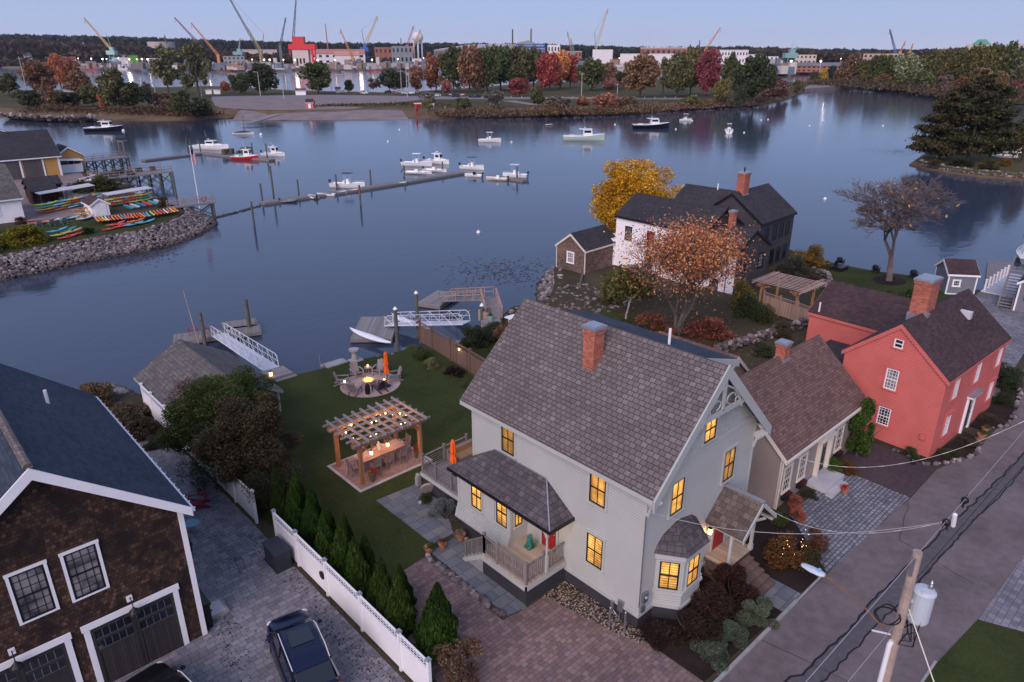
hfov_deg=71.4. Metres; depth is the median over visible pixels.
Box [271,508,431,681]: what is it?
white lattice fence
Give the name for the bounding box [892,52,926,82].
shore tree
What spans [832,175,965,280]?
bare tree
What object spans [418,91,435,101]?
park tree
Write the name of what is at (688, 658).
front garden bed
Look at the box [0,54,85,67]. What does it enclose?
shore trees
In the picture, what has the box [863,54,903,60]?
tan hospital
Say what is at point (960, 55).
shore tree
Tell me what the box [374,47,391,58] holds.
brick block
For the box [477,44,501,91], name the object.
park tree
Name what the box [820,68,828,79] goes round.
shore tree
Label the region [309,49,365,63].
white warehouse
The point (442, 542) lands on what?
potted plant
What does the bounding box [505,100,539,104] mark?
park path
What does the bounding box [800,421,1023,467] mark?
service drop
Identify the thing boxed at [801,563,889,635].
street lamp
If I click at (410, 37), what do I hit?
lattice crane
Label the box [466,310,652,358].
back lawn
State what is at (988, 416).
shrub
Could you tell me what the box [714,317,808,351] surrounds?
stone wall
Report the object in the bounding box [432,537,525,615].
bluestone walk
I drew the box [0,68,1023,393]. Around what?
harbour water
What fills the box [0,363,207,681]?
cedar garage
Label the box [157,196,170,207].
shrub
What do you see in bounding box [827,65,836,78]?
shore tree
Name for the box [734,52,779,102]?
park tree
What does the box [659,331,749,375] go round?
cottage rear wing
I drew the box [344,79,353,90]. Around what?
park tree
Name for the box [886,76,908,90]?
shore tree
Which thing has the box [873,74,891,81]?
shore tree
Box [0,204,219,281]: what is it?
riprap rocks
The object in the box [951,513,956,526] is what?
cable enclosure
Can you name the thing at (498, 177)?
skiff
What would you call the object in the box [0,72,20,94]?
park tree
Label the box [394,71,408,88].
park tree
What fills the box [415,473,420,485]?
garden statue
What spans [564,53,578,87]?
park tree
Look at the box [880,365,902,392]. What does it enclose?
window
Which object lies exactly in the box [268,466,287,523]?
arborvitae
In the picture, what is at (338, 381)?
adirondack chair
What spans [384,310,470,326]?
curved gangway
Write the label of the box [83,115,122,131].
lobster boat
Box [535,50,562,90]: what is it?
park tree
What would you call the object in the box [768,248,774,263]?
window
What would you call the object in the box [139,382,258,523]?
white board fence
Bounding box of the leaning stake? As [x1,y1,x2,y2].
[183,290,198,343]
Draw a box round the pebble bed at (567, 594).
[543,580,645,642]
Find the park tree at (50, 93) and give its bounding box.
[40,84,59,103]
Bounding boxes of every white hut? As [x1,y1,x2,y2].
[205,88,212,93]
[213,88,220,93]
[295,88,305,94]
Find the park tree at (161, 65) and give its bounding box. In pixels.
[149,43,183,94]
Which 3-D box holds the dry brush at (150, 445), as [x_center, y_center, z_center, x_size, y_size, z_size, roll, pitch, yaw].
[-21.608,6.120,42.889,1.415,0.780,1.356,-10,24,-23]
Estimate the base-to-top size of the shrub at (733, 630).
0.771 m
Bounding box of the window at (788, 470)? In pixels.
[780,461,793,494]
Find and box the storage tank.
[147,42,177,61]
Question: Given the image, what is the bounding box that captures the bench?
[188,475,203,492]
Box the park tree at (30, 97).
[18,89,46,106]
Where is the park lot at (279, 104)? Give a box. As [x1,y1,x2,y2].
[212,98,421,109]
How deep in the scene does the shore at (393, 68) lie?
1169.69 m
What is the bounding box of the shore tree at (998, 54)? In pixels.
[981,41,1011,74]
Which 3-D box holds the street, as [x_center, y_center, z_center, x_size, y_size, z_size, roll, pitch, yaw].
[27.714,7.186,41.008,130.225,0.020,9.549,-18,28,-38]
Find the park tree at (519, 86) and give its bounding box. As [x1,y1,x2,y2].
[507,78,530,96]
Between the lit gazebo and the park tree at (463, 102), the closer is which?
the lit gazebo
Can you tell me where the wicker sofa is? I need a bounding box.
[446,438,472,464]
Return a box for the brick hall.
[565,51,581,58]
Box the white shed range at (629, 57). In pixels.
[620,54,675,64]
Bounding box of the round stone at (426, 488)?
[420,483,433,492]
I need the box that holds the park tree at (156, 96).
[151,92,169,106]
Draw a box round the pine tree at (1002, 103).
[958,88,1023,158]
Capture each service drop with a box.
[654,513,939,533]
[771,510,941,533]
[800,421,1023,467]
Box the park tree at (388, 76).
[375,68,399,89]
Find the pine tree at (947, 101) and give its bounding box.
[905,88,985,159]
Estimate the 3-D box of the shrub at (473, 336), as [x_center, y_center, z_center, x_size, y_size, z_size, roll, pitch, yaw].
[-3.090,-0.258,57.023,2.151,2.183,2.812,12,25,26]
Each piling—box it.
[171,171,176,195]
[198,312,206,345]
[243,299,251,327]
[250,201,254,225]
[259,183,262,199]
[269,166,274,195]
[358,185,361,205]
[393,307,399,351]
[414,291,418,337]
[480,303,483,326]
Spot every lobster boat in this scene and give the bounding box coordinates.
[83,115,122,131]
[230,147,258,159]
[632,118,668,128]
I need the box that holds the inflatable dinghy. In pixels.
[278,198,297,202]
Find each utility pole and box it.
[16,56,26,89]
[871,549,936,681]
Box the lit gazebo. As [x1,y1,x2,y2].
[992,151,1017,157]
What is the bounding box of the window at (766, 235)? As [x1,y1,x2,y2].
[764,227,769,238]
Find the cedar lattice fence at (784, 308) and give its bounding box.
[762,290,810,322]
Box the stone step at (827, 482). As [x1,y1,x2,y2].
[806,467,847,498]
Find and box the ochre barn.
[0,129,62,179]
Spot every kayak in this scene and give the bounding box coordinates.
[33,201,56,205]
[34,203,56,207]
[35,205,57,210]
[35,208,57,212]
[45,226,67,232]
[50,229,71,235]
[57,225,76,231]
[57,232,78,238]
[60,227,81,232]
[74,210,89,214]
[76,214,93,219]
[106,220,124,225]
[114,222,132,227]
[123,220,143,225]
[127,217,145,221]
[135,191,151,195]
[135,218,154,223]
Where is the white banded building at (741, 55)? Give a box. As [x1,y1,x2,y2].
[718,50,748,64]
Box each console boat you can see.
[328,172,364,187]
[400,153,431,165]
[458,156,483,169]
[477,132,500,141]
[503,164,528,177]
[679,116,691,120]
[725,123,733,133]
[1016,235,1023,263]
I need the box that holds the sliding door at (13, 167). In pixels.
[0,161,22,179]
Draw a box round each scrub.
[13,96,228,116]
[315,101,454,106]
[420,95,778,115]
[791,71,1023,101]
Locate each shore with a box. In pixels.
[0,79,803,120]
[1,63,979,73]
[909,153,1023,180]
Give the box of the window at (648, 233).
[646,230,653,245]
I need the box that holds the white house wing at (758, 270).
[703,209,771,294]
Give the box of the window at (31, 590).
[3,559,59,625]
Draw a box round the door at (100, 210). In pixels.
[94,204,107,215]
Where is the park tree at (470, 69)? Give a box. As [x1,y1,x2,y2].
[456,42,484,92]
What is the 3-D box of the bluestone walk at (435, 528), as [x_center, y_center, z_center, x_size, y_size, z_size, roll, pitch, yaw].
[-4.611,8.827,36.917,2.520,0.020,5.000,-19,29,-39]
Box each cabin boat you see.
[260,145,284,155]
[423,151,448,163]
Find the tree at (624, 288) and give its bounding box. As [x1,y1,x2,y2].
[599,258,658,318]
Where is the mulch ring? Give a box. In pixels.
[872,276,905,284]
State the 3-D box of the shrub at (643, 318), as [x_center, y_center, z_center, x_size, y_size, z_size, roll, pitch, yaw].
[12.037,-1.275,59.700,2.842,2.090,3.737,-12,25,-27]
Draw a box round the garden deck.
[420,433,467,506]
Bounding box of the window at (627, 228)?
[624,226,631,240]
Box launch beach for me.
[233,107,408,119]
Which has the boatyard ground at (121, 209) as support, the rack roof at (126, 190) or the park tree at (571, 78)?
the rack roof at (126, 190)
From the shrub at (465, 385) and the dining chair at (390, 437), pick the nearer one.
the dining chair at (390, 437)
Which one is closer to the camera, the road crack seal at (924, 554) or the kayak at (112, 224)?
the road crack seal at (924, 554)
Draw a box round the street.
[720,369,1023,681]
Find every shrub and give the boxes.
[0,224,48,249]
[0,234,8,250]
[14,216,26,224]
[66,180,98,193]
[80,227,94,234]
[83,175,124,191]
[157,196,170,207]
[174,419,242,492]
[186,97,212,115]
[241,456,307,517]
[411,345,431,360]
[418,492,432,504]
[424,357,438,369]
[427,497,460,522]
[432,635,483,681]
[443,365,464,377]
[457,325,489,349]
[459,379,469,388]
[479,321,502,343]
[493,319,510,338]
[542,96,571,110]
[576,96,589,104]
[590,92,619,108]
[597,278,621,304]
[615,96,639,108]
[628,275,653,297]
[635,312,677,334]
[639,619,674,651]
[664,605,724,648]
[681,95,702,105]
[681,315,738,340]
[689,580,738,629]
[689,635,729,673]
[711,562,760,611]
[713,619,748,649]
[728,279,757,308]
[733,84,747,107]
[733,291,759,318]
[734,595,779,629]
[751,301,776,324]
[751,341,773,357]
[760,76,790,98]
[762,529,809,571]
[766,510,790,527]
[771,320,792,339]
[775,263,803,282]
[783,255,811,275]
[786,494,803,507]
[789,505,807,523]
[792,80,804,92]
[792,244,829,268]
[797,274,821,283]
[798,547,824,569]
[800,488,819,500]
[800,526,830,553]
[826,456,842,472]
[841,460,858,476]
[896,288,912,297]
[905,446,919,458]
[927,159,941,166]
[936,448,962,459]
[946,159,976,166]
[957,436,980,447]
[977,411,1005,422]
[978,159,999,169]
[991,392,1014,405]
[996,370,1020,393]
[998,158,1012,166]
[999,361,1023,381]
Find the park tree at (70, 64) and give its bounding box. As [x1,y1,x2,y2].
[62,57,80,72]
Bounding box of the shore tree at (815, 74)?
[808,71,820,80]
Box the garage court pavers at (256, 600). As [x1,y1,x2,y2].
[114,440,404,681]
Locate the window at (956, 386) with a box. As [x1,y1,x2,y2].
[949,377,961,401]
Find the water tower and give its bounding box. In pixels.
[412,32,422,57]
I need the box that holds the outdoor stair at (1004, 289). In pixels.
[997,255,1023,309]
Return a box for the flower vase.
[376,441,382,450]
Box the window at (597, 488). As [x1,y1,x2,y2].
[585,472,608,512]
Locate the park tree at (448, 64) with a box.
[437,45,465,91]
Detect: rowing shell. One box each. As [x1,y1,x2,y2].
[350,327,390,342]
[392,314,428,328]
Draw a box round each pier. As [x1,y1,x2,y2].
[83,151,130,171]
[87,163,172,186]
[981,273,1021,296]
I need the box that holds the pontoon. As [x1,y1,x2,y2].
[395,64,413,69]
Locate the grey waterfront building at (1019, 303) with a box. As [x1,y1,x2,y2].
[1013,276,1023,311]
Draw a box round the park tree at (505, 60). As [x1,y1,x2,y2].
[489,44,515,90]
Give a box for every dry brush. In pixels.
[79,381,116,406]
[109,400,151,426]
[125,413,158,441]
[142,435,161,450]
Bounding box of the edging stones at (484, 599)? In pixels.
[425,553,505,616]
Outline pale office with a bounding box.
[795,55,816,61]
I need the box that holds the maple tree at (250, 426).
[187,391,303,491]
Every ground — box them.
[0,80,809,110]
[0,171,183,269]
[102,250,1023,681]
[811,74,1023,103]
[917,152,1023,177]
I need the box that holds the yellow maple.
[589,158,684,232]
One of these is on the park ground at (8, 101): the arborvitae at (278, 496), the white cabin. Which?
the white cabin
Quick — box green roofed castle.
[966,39,991,49]
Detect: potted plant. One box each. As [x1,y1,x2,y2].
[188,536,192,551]
[368,466,376,481]
[413,443,418,457]
[422,542,435,553]
[437,538,446,549]
[453,529,465,541]
[486,313,494,320]
[840,484,849,493]
[977,430,987,439]
[981,424,991,430]
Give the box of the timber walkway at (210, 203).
[166,195,215,215]
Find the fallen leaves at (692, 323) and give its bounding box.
[506,295,802,364]
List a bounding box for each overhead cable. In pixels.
[805,431,1023,681]
[848,627,892,681]
[915,466,1023,583]
[917,454,1023,577]
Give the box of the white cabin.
[62,85,73,91]
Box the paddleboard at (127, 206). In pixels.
[123,204,133,208]
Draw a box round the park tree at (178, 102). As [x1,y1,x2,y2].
[168,89,189,116]
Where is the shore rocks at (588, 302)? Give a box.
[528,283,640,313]
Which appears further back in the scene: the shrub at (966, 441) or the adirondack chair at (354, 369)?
the adirondack chair at (354, 369)
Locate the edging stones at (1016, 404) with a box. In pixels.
[990,380,1023,429]
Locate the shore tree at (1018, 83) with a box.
[1009,79,1023,91]
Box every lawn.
[235,347,473,576]
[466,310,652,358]
[799,265,954,302]
[924,620,1023,681]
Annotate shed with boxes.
[21,175,63,197]
[23,180,59,203]
[81,194,110,216]
[335,87,340,92]
[412,58,420,64]
[826,339,849,364]
[934,258,980,293]
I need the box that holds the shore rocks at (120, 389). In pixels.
[78,382,141,394]
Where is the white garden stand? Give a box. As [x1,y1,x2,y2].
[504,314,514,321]
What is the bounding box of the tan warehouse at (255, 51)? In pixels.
[241,49,277,63]
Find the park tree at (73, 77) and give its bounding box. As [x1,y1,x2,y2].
[62,69,92,93]
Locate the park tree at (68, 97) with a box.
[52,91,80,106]
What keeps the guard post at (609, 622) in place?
on the pebble bed at (567, 594)
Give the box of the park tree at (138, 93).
[117,81,148,108]
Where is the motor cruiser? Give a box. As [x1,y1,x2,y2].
[192,135,228,149]
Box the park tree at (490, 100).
[482,90,504,108]
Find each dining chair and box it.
[346,459,358,476]
[369,457,381,471]
[381,452,394,469]
[383,436,394,452]
[395,446,407,463]
[399,433,410,450]
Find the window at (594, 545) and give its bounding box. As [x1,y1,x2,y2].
[582,528,605,573]
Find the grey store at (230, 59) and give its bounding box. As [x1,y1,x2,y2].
[223,56,244,63]
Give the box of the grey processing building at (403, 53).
[391,46,412,62]
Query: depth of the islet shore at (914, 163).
153.50 m
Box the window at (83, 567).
[58,539,109,602]
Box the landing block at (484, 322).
[481,317,501,328]
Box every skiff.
[405,169,431,173]
[422,166,446,171]
[465,172,483,176]
[486,175,508,180]
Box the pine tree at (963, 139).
[918,68,1023,160]
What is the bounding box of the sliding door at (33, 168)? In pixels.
[22,159,44,177]
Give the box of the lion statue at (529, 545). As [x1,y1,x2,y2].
[524,534,534,550]
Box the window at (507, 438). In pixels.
[499,425,516,459]
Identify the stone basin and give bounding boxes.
[210,597,229,619]
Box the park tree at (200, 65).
[176,40,211,97]
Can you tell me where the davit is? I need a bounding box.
[117,140,127,165]
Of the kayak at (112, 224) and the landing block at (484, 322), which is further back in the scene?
the kayak at (112, 224)
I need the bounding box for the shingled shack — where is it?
[555,224,615,273]
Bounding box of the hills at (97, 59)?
[0,50,834,62]
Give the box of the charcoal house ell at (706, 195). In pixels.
[674,184,735,208]
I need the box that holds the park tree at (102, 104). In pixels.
[96,94,109,107]
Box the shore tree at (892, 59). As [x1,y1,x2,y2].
[888,54,902,76]
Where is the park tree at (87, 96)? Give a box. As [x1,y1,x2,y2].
[78,83,98,105]
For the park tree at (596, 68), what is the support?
on the park ground at (8, 101)
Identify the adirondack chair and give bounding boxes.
[34,220,42,226]
[46,219,55,225]
[59,217,67,224]
[188,487,210,507]
[333,371,348,386]
[346,383,362,396]
[349,361,364,378]
[370,358,383,376]
[370,380,387,394]
[387,366,403,382]
[826,260,838,270]
[836,257,845,263]
[871,264,880,273]
[909,269,918,277]
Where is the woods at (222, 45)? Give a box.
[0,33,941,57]
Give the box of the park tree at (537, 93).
[529,85,545,104]
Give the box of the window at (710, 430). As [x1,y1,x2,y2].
[701,409,719,447]
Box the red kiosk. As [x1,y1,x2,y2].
[305,99,314,107]
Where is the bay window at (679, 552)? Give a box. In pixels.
[651,514,709,619]
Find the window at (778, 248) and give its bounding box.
[775,246,780,260]
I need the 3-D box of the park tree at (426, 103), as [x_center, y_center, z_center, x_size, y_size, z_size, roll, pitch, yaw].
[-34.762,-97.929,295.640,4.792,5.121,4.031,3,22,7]
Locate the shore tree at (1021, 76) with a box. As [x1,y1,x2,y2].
[1019,68,1023,87]
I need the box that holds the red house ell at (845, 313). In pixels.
[806,280,910,344]
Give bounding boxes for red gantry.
[288,37,317,65]
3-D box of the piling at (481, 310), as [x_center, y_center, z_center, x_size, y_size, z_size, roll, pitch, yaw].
[-2.651,-0.662,63.462,0.374,5.750,0.357,-19,29,-39]
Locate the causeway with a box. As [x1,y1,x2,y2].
[804,84,854,91]
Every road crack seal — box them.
[762,640,847,681]
[784,452,1023,681]
[820,467,1023,681]
[899,500,970,581]
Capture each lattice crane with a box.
[83,18,118,62]
[174,17,198,42]
[191,23,220,62]
[230,0,264,61]
[233,38,244,54]
[247,27,261,62]
[278,17,285,61]
[292,0,296,36]
[340,29,353,60]
[360,16,377,62]
[405,26,413,45]
[412,30,420,57]
[567,32,572,55]
[593,8,607,49]
[704,28,720,50]
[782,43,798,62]
[889,29,896,53]
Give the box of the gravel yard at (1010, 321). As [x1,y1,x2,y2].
[975,292,1023,395]
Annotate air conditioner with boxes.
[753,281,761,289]
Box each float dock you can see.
[173,324,261,342]
[221,318,256,327]
[350,316,398,342]
[418,290,459,309]
[985,260,1012,284]
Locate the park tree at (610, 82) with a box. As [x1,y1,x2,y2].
[603,77,618,90]
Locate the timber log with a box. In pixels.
[579,273,583,286]
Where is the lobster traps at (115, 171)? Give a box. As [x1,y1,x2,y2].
[99,166,155,177]
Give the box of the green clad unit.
[129,55,138,63]
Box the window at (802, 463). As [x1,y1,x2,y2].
[795,450,808,482]
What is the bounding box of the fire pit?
[362,377,374,386]
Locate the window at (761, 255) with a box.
[757,251,764,267]
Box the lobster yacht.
[563,127,604,140]
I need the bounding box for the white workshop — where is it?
[334,51,358,64]
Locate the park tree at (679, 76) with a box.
[665,50,694,96]
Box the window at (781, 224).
[778,222,784,237]
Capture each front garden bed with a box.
[633,575,780,681]
[745,509,824,592]
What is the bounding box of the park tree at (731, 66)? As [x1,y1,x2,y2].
[720,51,741,93]
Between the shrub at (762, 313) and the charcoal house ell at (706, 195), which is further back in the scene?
the charcoal house ell at (706, 195)
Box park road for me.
[212,95,681,99]
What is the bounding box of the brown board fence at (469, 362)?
[418,319,485,374]
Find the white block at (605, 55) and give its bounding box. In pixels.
[592,49,612,62]
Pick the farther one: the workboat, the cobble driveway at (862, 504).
the workboat
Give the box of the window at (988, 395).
[984,381,994,402]
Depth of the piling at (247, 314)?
65.43 m
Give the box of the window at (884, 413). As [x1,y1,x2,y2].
[873,403,893,428]
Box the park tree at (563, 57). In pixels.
[554,49,571,87]
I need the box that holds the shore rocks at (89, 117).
[0,112,97,122]
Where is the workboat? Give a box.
[118,64,129,69]
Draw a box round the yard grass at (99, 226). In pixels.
[0,209,177,253]
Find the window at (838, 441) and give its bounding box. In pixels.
[833,423,845,453]
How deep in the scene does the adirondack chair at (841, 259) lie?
79.71 m
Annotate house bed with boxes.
[895,432,981,464]
[969,387,1020,429]
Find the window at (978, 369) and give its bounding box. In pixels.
[972,362,982,385]
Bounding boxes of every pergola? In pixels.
[322,396,429,484]
[752,271,826,308]
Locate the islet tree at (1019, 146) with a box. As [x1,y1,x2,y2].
[1011,117,1023,162]
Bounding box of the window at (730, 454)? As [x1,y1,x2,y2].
[719,442,738,485]
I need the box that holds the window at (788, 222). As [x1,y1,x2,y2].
[785,220,790,234]
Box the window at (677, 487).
[667,472,687,520]
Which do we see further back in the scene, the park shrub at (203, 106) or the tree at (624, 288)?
the park shrub at (203, 106)
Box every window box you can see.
[781,490,792,501]
[796,479,807,488]
[833,450,843,458]
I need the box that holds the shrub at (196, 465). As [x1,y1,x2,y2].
[174,419,242,492]
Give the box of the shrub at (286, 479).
[241,456,307,517]
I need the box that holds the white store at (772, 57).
[766,56,778,58]
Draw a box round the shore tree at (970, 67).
[959,41,992,81]
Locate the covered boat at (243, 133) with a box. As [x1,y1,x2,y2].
[232,131,253,134]
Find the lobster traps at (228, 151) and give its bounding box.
[221,146,251,154]
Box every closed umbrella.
[384,352,390,386]
[450,439,456,476]
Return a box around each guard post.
[608,607,611,627]
[623,611,626,632]
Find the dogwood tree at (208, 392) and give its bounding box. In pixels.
[155,365,274,454]
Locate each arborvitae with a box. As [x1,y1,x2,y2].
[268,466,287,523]
[283,478,303,535]
[292,467,305,508]
[299,488,319,552]
[309,484,321,530]
[313,510,334,568]
[324,504,336,546]
[329,516,350,583]
[341,511,358,556]
[343,537,371,600]
[359,533,376,583]
[366,556,391,613]
[375,575,394,625]
[384,571,417,639]
[395,562,416,606]
[412,580,459,662]
[428,594,458,640]
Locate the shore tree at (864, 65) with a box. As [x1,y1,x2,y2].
[855,59,873,81]
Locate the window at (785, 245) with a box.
[782,243,786,257]
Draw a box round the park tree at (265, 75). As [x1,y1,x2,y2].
[241,63,279,94]
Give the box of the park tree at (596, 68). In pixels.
[576,57,606,90]
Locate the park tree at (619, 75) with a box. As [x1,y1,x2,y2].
[615,71,627,89]
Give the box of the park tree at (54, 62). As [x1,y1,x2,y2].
[47,52,67,88]
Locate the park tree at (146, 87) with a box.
[140,81,155,104]
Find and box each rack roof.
[35,187,72,202]
[61,183,96,198]
[102,186,153,206]
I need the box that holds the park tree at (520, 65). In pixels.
[506,43,530,81]
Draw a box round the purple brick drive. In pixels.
[840,442,933,496]
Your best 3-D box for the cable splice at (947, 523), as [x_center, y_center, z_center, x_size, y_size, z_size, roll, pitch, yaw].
[13.150,5.548,21.600,0.379,0.372,0.243,-19,29,-39]
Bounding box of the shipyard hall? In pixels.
[434,40,544,56]
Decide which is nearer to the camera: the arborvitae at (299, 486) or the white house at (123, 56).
the arborvitae at (299, 486)
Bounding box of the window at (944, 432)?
[940,414,951,438]
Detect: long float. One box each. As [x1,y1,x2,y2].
[141,153,201,161]
[197,152,274,161]
[259,187,368,204]
[363,171,467,189]
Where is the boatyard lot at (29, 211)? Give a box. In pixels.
[9,172,110,222]
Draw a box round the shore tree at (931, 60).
[920,49,942,80]
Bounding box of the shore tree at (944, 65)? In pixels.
[933,46,955,82]
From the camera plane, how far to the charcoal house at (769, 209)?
77.60 m
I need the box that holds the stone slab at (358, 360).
[348,357,363,362]
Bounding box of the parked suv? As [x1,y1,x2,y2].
[265,609,342,681]
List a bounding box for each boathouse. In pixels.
[0,163,24,223]
[133,339,283,432]
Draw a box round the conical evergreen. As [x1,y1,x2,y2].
[846,397,881,456]
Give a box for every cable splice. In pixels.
[939,518,950,530]
[960,495,968,507]
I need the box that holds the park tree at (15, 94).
[9,89,24,100]
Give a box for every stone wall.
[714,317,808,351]
[812,266,832,289]
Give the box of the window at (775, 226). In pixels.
[772,224,777,239]
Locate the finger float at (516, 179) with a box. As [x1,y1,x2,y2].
[488,175,526,181]
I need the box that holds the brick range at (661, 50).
[640,47,687,55]
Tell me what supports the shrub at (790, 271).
on the ground at (714, 298)
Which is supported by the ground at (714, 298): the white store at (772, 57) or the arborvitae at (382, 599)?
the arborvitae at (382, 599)
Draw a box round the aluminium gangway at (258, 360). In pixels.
[210,323,278,370]
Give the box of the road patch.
[787,455,1023,681]
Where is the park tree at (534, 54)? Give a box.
[525,45,543,86]
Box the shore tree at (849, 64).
[837,53,861,81]
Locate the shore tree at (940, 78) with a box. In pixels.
[937,74,953,87]
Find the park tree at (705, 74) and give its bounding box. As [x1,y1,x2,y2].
[694,47,722,95]
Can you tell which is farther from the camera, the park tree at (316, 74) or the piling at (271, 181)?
the park tree at (316, 74)
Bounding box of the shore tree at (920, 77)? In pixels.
[907,70,936,93]
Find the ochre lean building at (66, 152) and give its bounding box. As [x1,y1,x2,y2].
[56,143,85,168]
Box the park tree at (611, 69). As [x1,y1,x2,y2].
[601,61,618,83]
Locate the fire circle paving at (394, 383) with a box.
[340,372,399,397]
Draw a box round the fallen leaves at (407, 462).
[259,352,470,560]
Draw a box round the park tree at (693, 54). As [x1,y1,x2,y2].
[685,44,703,94]
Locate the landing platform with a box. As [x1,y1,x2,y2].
[260,365,296,381]
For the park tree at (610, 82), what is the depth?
424.99 m
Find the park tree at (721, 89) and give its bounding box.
[712,78,732,101]
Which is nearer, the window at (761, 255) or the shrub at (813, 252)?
the window at (761, 255)
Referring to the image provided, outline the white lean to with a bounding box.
[60,158,83,172]
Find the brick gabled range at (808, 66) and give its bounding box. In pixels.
[796,62,844,71]
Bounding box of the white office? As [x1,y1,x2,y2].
[547,45,559,52]
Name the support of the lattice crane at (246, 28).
on the shore at (393, 68)
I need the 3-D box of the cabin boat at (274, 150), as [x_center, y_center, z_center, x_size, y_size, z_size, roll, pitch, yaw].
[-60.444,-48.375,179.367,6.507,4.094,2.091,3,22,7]
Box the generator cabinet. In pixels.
[262,536,292,573]
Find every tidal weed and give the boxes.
[105,248,192,270]
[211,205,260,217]
[435,256,549,288]
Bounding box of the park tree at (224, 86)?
[219,81,230,92]
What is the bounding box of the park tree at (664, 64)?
[657,56,670,93]
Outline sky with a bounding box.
[0,0,1023,49]
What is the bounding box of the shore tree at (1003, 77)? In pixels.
[989,71,1010,85]
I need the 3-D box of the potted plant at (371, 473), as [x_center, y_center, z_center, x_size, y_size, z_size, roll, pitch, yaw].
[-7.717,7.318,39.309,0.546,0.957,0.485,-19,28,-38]
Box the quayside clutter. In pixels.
[77,57,796,73]
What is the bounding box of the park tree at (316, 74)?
[296,61,331,93]
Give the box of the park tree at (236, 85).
[227,72,247,93]
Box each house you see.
[23,53,32,59]
[118,50,128,59]
[133,52,145,62]
[447,298,776,627]
[611,192,743,286]
[713,167,796,267]
[841,273,1011,457]
[1002,124,1023,152]
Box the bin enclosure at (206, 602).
[198,586,213,628]
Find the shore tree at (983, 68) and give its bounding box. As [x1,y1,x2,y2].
[977,67,993,84]
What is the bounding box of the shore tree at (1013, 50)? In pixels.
[998,40,1023,81]
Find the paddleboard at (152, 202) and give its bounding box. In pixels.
[147,200,157,204]
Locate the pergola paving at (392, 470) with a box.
[331,446,426,489]
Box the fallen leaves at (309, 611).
[175,458,401,681]
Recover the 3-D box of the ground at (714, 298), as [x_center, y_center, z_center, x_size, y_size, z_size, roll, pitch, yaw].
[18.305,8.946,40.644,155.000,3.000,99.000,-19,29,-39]
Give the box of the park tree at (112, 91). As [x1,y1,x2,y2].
[94,66,131,107]
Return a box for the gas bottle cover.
[365,383,369,394]
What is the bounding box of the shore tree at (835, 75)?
[833,68,843,79]
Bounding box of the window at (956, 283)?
[951,279,961,286]
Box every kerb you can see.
[327,438,431,492]
[713,572,825,681]
[920,660,936,681]
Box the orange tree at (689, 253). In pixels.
[603,207,765,336]
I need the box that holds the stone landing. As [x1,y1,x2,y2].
[320,358,347,367]
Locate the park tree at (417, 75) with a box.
[409,66,426,89]
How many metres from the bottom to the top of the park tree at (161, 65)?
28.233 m
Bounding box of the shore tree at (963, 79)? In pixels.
[953,77,972,87]
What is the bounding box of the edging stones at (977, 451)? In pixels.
[891,437,983,465]
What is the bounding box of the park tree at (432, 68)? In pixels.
[424,52,443,91]
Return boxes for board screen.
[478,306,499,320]
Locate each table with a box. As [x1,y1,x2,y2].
[185,518,198,532]
[354,439,405,472]
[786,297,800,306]
[833,264,848,271]
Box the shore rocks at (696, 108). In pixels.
[454,103,754,117]
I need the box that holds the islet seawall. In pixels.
[917,159,1023,177]
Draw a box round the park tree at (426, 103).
[422,99,433,111]
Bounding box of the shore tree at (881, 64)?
[866,53,894,80]
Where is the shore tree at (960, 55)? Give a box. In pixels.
[947,46,967,83]
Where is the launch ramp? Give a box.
[240,114,281,125]
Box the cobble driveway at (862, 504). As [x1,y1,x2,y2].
[789,474,909,572]
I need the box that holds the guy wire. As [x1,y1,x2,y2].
[909,609,933,681]
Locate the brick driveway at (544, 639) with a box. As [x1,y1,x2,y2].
[404,558,702,681]
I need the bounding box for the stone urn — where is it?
[349,347,358,360]
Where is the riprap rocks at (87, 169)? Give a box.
[83,167,167,202]
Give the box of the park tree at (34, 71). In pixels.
[17,60,57,94]
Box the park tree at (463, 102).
[454,97,471,108]
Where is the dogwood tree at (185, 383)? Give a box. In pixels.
[163,374,202,415]
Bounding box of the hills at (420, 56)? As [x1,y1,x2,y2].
[246,48,618,58]
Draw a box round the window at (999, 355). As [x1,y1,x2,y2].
[993,346,1004,368]
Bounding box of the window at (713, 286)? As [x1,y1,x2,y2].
[709,278,718,289]
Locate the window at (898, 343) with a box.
[891,336,906,350]
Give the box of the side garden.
[755,507,774,526]
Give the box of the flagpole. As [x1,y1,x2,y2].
[189,146,199,208]
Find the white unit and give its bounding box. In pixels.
[113,58,128,64]
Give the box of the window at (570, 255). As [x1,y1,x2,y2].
[566,251,574,263]
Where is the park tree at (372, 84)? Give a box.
[368,77,380,91]
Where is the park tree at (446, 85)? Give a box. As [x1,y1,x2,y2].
[441,79,451,94]
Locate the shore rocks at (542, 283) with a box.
[452,265,563,344]
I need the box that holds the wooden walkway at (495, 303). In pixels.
[439,286,502,319]
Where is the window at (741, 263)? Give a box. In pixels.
[739,257,746,273]
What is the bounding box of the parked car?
[126,661,191,681]
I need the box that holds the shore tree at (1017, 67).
[1008,55,1023,84]
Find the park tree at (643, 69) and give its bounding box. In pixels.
[620,51,660,97]
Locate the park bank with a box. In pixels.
[0,83,806,119]
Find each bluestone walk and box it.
[376,485,452,542]
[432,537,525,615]
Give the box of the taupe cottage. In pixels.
[738,334,866,509]
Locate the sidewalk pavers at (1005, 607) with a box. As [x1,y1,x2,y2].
[978,556,1023,631]
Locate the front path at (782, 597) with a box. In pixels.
[763,577,800,611]

